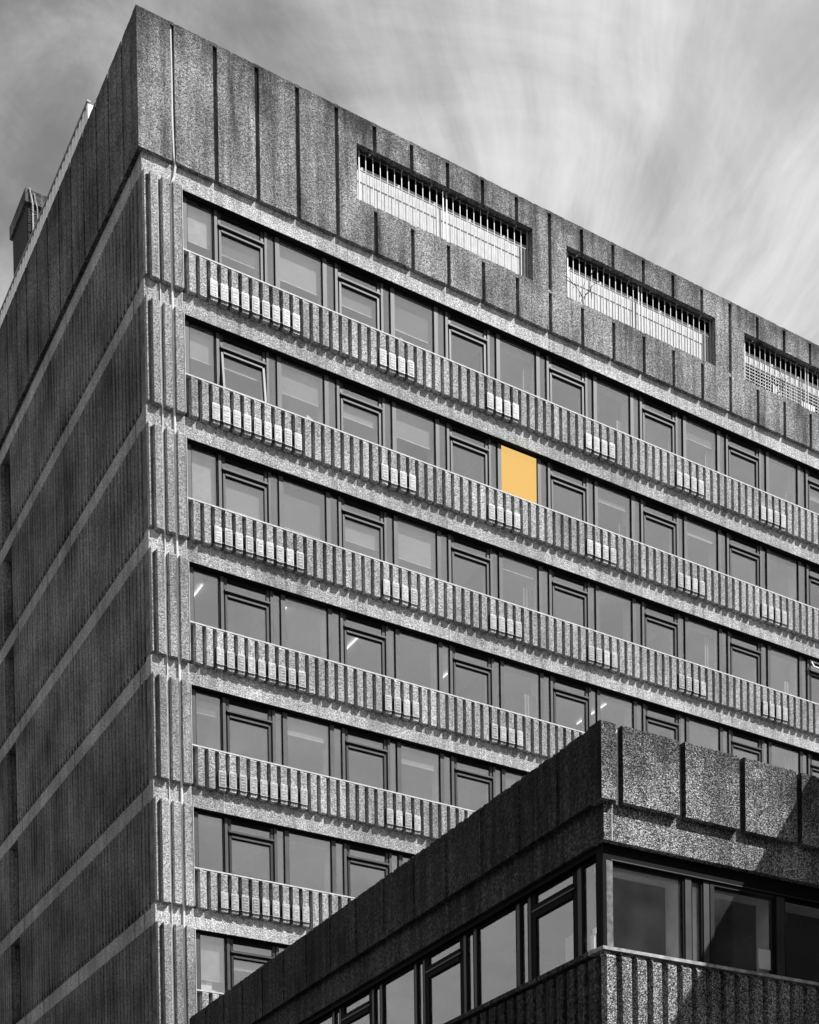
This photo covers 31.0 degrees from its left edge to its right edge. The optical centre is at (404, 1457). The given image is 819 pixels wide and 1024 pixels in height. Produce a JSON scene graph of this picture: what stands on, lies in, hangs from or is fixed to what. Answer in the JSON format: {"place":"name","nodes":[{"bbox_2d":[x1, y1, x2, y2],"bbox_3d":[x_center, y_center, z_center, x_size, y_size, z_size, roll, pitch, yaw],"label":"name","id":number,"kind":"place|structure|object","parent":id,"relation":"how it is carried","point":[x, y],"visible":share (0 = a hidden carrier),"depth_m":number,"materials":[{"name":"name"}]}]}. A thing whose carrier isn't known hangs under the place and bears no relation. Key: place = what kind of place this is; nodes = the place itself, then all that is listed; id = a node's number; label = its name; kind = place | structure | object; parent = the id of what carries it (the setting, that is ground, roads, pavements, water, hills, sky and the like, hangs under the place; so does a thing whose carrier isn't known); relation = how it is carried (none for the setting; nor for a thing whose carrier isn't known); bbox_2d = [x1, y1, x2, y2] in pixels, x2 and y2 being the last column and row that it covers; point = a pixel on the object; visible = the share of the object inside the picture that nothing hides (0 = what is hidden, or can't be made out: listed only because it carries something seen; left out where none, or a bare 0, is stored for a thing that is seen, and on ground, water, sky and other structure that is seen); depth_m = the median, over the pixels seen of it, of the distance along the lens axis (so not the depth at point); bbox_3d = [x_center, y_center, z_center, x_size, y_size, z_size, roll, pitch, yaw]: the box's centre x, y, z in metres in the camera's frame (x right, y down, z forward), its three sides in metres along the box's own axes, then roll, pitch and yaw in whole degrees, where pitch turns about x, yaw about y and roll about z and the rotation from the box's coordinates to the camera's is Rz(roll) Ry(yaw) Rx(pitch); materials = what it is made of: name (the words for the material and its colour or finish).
{"place":"outdoors","nodes":[
{"label":"outdoors","id":0,"kind":"place"},
{"bbox_2d":[0,0,818,344],"label":"sky","id":1,"kind":"structure","parent":0,"point":[683,135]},
{"bbox_2d":[189,720,818,1023],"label":"office block","id":2,"kind":"structure","parent":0,"point":[682,878],"depth_m":24.04,"materials":[{"name":"grey concrete"}]},
{"bbox_2d":[313,1012,331,1023],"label":"window","id":3,"kind":"structure","parent":2,"relation":"in","point":[329,1016],"depth_m":31.44,"materials":[{"name":"black metal"}]},
{"bbox_2d":[341,989,371,1023],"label":"window","id":4,"kind":"structure","parent":2,"relation":"in","point":[365,1009],"depth_m":29.99,"materials":[{"name":"black metal"}]},
{"bbox_2d":[426,935,463,1023],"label":"window","id":5,"kind":"structure","parent":2,"relation":"in","point":[433,970],"depth_m":27.03,"materials":[{"name":"black metal"}]},
{"bbox_2d":[478,905,514,929],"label":"window","id":6,"kind":"structure","parent":2,"relation":"in","point":[510,910],"depth_m":25.32,"materials":[{"name":"black metal"}]},
{"bbox_2d":[532,869,576,978],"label":"window","id":7,"kind":"structure","parent":2,"relation":"in","point":[540,909],"depth_m":23.92,"materials":[{"name":"black metal"}]},
{"bbox_2d":[565,935,573,961],"bbox_3d":[2.641,-8.106,23.493,0.007,0.400,0.250,-2,1,-28],"label":"paper notice","id":8,"kind":"object","parent":2,"relation":"attached to","point":[569,950],"visible":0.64,"depth_m":23.50,"materials":[{"name":"white paper"}]},
{"bbox_2d":[590,928,595,949],"bbox_3d":[2.955,-8.020,22.987,0.035,0.440,0.140,-2,1,-28],"label":"table lamp","id":9,"kind":"object","parent":2,"relation":"in","point":[593,941],"visible":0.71,"depth_m":22.97,"materials":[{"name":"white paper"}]},
{"bbox_2d":[612,862,683,958],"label":"window","id":10,"kind":"structure","parent":2,"relation":"in","point":[680,879],"depth_m":23.21,"materials":[{"name":"black metal"}]},
{"bbox_2d":[710,882,775,974],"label":"window","id":11,"kind":"structure","parent":2,"relation":"in","point":[770,898],"depth_m":23.89,"materials":[{"name":"black metal"}]},
{"bbox_2d":[758,948,770,969],"bbox_3d":[5.881,-8.138,24.087,0.255,0.320,0.007,-2,1,-28],"label":"paper notice","id":12,"kind":"object","parent":2,"relation":"attached to","point":[764,959],"visible":1,"depth_m":24.08,"materials":[{"name":"grey paper"}]},
{"bbox_2d":[785,898,818,934],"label":"window","id":13,"kind":"structure","parent":2,"relation":"in","point":[787,900],"depth_m":24.41,"materials":[{"name":"black metal"}]},
{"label":"pavement","id":14,"kind":"structure","parent":0,"visible":0},
{"bbox_2d":[0,5,818,1023],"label":"office tower","id":15,"kind":"structure","parent":14,"relation":"on","point":[524,497],"depth_m":42.14,"materials":[{"name":"concrete"}]},
{"bbox_2d":[182,190,214,260],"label":"window","id":16,"kind":"structure","parent":15,"relation":"in","point":[188,197],"depth_m":38.62,"materials":[{"name":"black metal"}]},
{"bbox_2d":[185,314,216,383],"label":"window","id":17,"kind":"structure","parent":15,"relation":"in","point":[189,320],"depth_m":38.68,"materials":[{"name":"black metal"}]},
{"bbox_2d":[187,438,219,505],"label":"window","id":18,"kind":"structure","parent":15,"relation":"in","point":[193,444],"depth_m":38.73,"materials":[{"name":"black metal"}]},
{"bbox_2d":[189,562,221,628],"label":"window","id":19,"kind":"structure","parent":15,"relation":"in","point":[193,567],"depth_m":38.79,"materials":[{"name":"black metal"}]},
{"bbox_2d":[191,684,222,750],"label":"window","id":20,"kind":"structure","parent":15,"relation":"in","point":[194,688],"depth_m":38.86,"materials":[{"name":"black metal"}]},
{"bbox_2d":[201,981,215,991],"bbox_3d":[-5.226,-12.567,39.309,0.475,0.403,0.050,-2,1,-31],"label":"paper stack","id":21,"kind":"object","parent":15,"relation":"in","point":[207,986],"visible":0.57,"depth_m":39.29,"materials":[{"name":"white paper"}]},
{"bbox_2d":[193,807,224,871],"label":"window","id":22,"kind":"structure","parent":15,"relation":"in","point":[197,811],"depth_m":38.92,"materials":[{"name":"black metal"}]},
{"bbox_2d":[196,929,227,992],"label":"window","id":23,"kind":"structure","parent":15,"relation":"in","point":[198,932],"depth_m":38.98,"materials":[{"name":"black metal"}]},
{"bbox_2d":[214,935,289,990],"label":"window","id":24,"kind":"structure","parent":15,"relation":"in","point":[231,955],"depth_m":39.61,"materials":[{"name":"black metal"}]},
{"bbox_2d":[202,204,335,307],"bbox_3d":[-3.668,-32.232,39.929,3.848,1.570,0.608,-2,1,-31],"label":"window","id":25,"kind":"structure","parent":15,"relation":"in","point":[267,236],"depth_m":39.68,"materials":[{"name":"black metal"}]},
{"bbox_2d":[204,327,337,425],"bbox_3d":[-3.621,-29.056,39.998,3.848,1.570,0.608,-2,1,-31],"label":"window","id":26,"kind":"structure","parent":15,"relation":"in","point":[269,356],"depth_m":39.74,"materials":[{"name":"black metal"}]},
{"bbox_2d":[204,572,340,660],"bbox_3d":[-3.525,-22.702,40.136,3.848,1.570,0.608,-2,1,-31],"label":"window","id":27,"kind":"structure","parent":15,"relation":"in","point":[233,588],"depth_m":39.90,"materials":[{"name":"black metal"}]},
{"bbox_2d":[206,450,339,543],"bbox_3d":[-3.573,-25.879,40.067,3.848,1.570,0.608,-2,1,-31],"label":"window","id":28,"kind":"structure","parent":15,"relation":"in","point":[270,475],"depth_m":39.82,"materials":[{"name":"black metal"}]},
{"bbox_2d":[210,693,342,777],"bbox_3d":[-3.478,-19.525,40.206,3.848,1.570,0.608,-2,1,-31],"label":"window","id":29,"kind":"structure","parent":15,"relation":"in","point":[273,713],"depth_m":39.97,"materials":[{"name":"black metal"}]},
{"bbox_2d":[213,814,344,893],"bbox_3d":[-3.430,-16.348,40.275,3.848,1.570,0.608,-2,1,-31],"label":"window","id":30,"kind":"structure","parent":15,"relation":"in","point":[273,831],"depth_m":40.04,"materials":[{"name":"black metal"}]},
{"bbox_2d":[336,840,414,897],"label":"window","id":31,"kind":"structure","parent":15,"relation":"in","point":[388,855],"depth_m":41.48,"materials":[{"name":"black metal"}]},
{"bbox_2d":[327,258,446,353],"bbox_3d":[-0.568,-32.319,41.757,3.848,1.570,0.608,-2,1,-31],"label":"window","id":32,"kind":"structure","parent":15,"relation":"in","point":[385,289],"depth_m":41.50,"materials":[{"name":"black metal"}]},
{"bbox_2d":[328,375,447,466],"bbox_3d":[-0.521,-29.142,41.826,3.848,1.570,0.608,-2,1,-31],"label":"window","id":33,"kind":"structure","parent":15,"relation":"in","point":[386,403],"depth_m":41.57,"materials":[{"name":"black metal"}]},
{"bbox_2d":[330,492,449,579],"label":"window","id":34,"kind":"structure","parent":15,"relation":"in","point":[387,516],"depth_m":41.64,"materials":[{"name":"black metal"}]},
{"bbox_2d":[332,608,451,691],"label":"window","id":35,"kind":"structure","parent":15,"relation":"in","point":[351,623],"depth_m":41.74,"materials":[{"name":"black metal"}]},
{"bbox_2d":[334,724,452,803],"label":"window","id":36,"kind":"structure","parent":15,"relation":"in","point":[389,743],"depth_m":41.80,"materials":[{"name":"black metal"}]},
{"bbox_2d":[444,752,528,806],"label":"window","id":37,"kind":"structure","parent":15,"relation":"in","point":[492,768],"depth_m":43.34,"materials":[{"name":"black metal"}]},
{"bbox_2d":[438,306,547,396],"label":"window","id":38,"kind":"structure","parent":15,"relation":"in","point":[489,333],"depth_m":43.34,"materials":[{"name":"black metal"}]},
{"bbox_2d":[439,418,549,504],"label":"window","id":39,"kind":"structure","parent":15,"relation":"in","point":[517,468],"depth_m":43.69,"materials":[{"name":"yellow glass"}]},
{"bbox_2d":[441,530,550,612],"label":"window","id":40,"kind":"structure","parent":15,"relation":"in","point":[491,551],"depth_m":43.49,"materials":[{"name":"black metal"}]},
{"bbox_2d":[442,642,551,719],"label":"window","id":41,"kind":"structure","parent":15,"relation":"in","point":[461,656],"depth_m":43.56,"materials":[{"name":"black metal"}]},
{"bbox_2d":[567,269,598,298],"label":"dead twigs","id":42,"kind":"object","parent":15,"relation":"attached to","point":[589,287],"visible":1,"depth_m":45.02,"materials":[{"name":"grey plant"}]},
{"bbox_2d":[540,351,640,435],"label":"window","id":43,"kind":"structure","parent":15,"relation":"in","point":[559,368],"depth_m":45.21,"materials":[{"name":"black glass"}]},
{"bbox_2d":[541,458,642,539],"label":"window","id":44,"kind":"structure","parent":15,"relation":"in","point":[590,483],"depth_m":45.25,"materials":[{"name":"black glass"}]},
{"bbox_2d":[542,565,643,643],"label":"window","id":45,"kind":"structure","parent":15,"relation":"in","point":[559,580],"depth_m":45.33,"materials":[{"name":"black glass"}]},
{"bbox_2d":[544,672,644,731],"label":"window","id":46,"kind":"structure","parent":15,"relation":"in","point":[561,686],"depth_m":45.37,"materials":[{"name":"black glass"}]},
{"bbox_2d":[633,392,727,471],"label":"window","id":47,"kind":"structure","parent":15,"relation":"in","point":[676,414],"depth_m":47.00,"materials":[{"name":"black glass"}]},
{"bbox_2d":[635,495,728,571],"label":"window","id":48,"kind":"structure","parent":15,"relation":"in","point":[714,551],"depth_m":47.08,"materials":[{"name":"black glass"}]},
{"bbox_2d":[636,598,728,671],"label":"window","id":49,"kind":"structure","parent":15,"relation":"in","point":[677,615],"depth_m":47.15,"materials":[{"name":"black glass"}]},
{"bbox_2d":[637,700,730,752],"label":"window","id":50,"kind":"structure","parent":15,"relation":"in","point":[651,713],"depth_m":47.20,"materials":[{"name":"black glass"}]},
{"bbox_2d":[720,430,807,505],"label":"window","id":51,"kind":"structure","parent":15,"relation":"in","point":[734,444],"depth_m":48.92,"materials":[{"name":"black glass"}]},
{"bbox_2d":[721,529,808,602],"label":"window","id":52,"kind":"structure","parent":15,"relation":"in","point":[762,550],"depth_m":48.94,"materials":[{"name":"black glass"}]},
{"bbox_2d":[722,628,808,697],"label":"window","id":53,"kind":"structure","parent":15,"relation":"in","point":[737,641],"depth_m":48.99,"materials":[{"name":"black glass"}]},
{"bbox_2d":[723,726,809,774],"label":"window","id":54,"kind":"structure","parent":15,"relation":"in","point":[738,739],"depth_m":49.02,"materials":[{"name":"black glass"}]},
{"bbox_2d":[800,465,818,509],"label":"window","id":55,"kind":"structure","parent":15,"relation":"in","point":[808,484],"depth_m":49.99,"materials":[{"name":"grey metal"}]},
{"bbox_2d":[801,561,818,605],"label":"window","id":56,"kind":"structure","parent":15,"relation":"in","point":[810,570],"depth_m":50.06,"materials":[{"name":"grey metal"}]},
{"bbox_2d":[802,656,818,700],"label":"window","id":57,"kind":"structure","parent":15,"relation":"in","point":[810,661],"depth_m":50.11,"materials":[{"name":"grey metal"}]},
{"bbox_2d":[803,751,818,774],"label":"window","id":58,"kind":"structure","parent":15,"relation":"in","point":[811,760],"depth_m":50.20,"materials":[{"name":"grey metal"}]}
]}

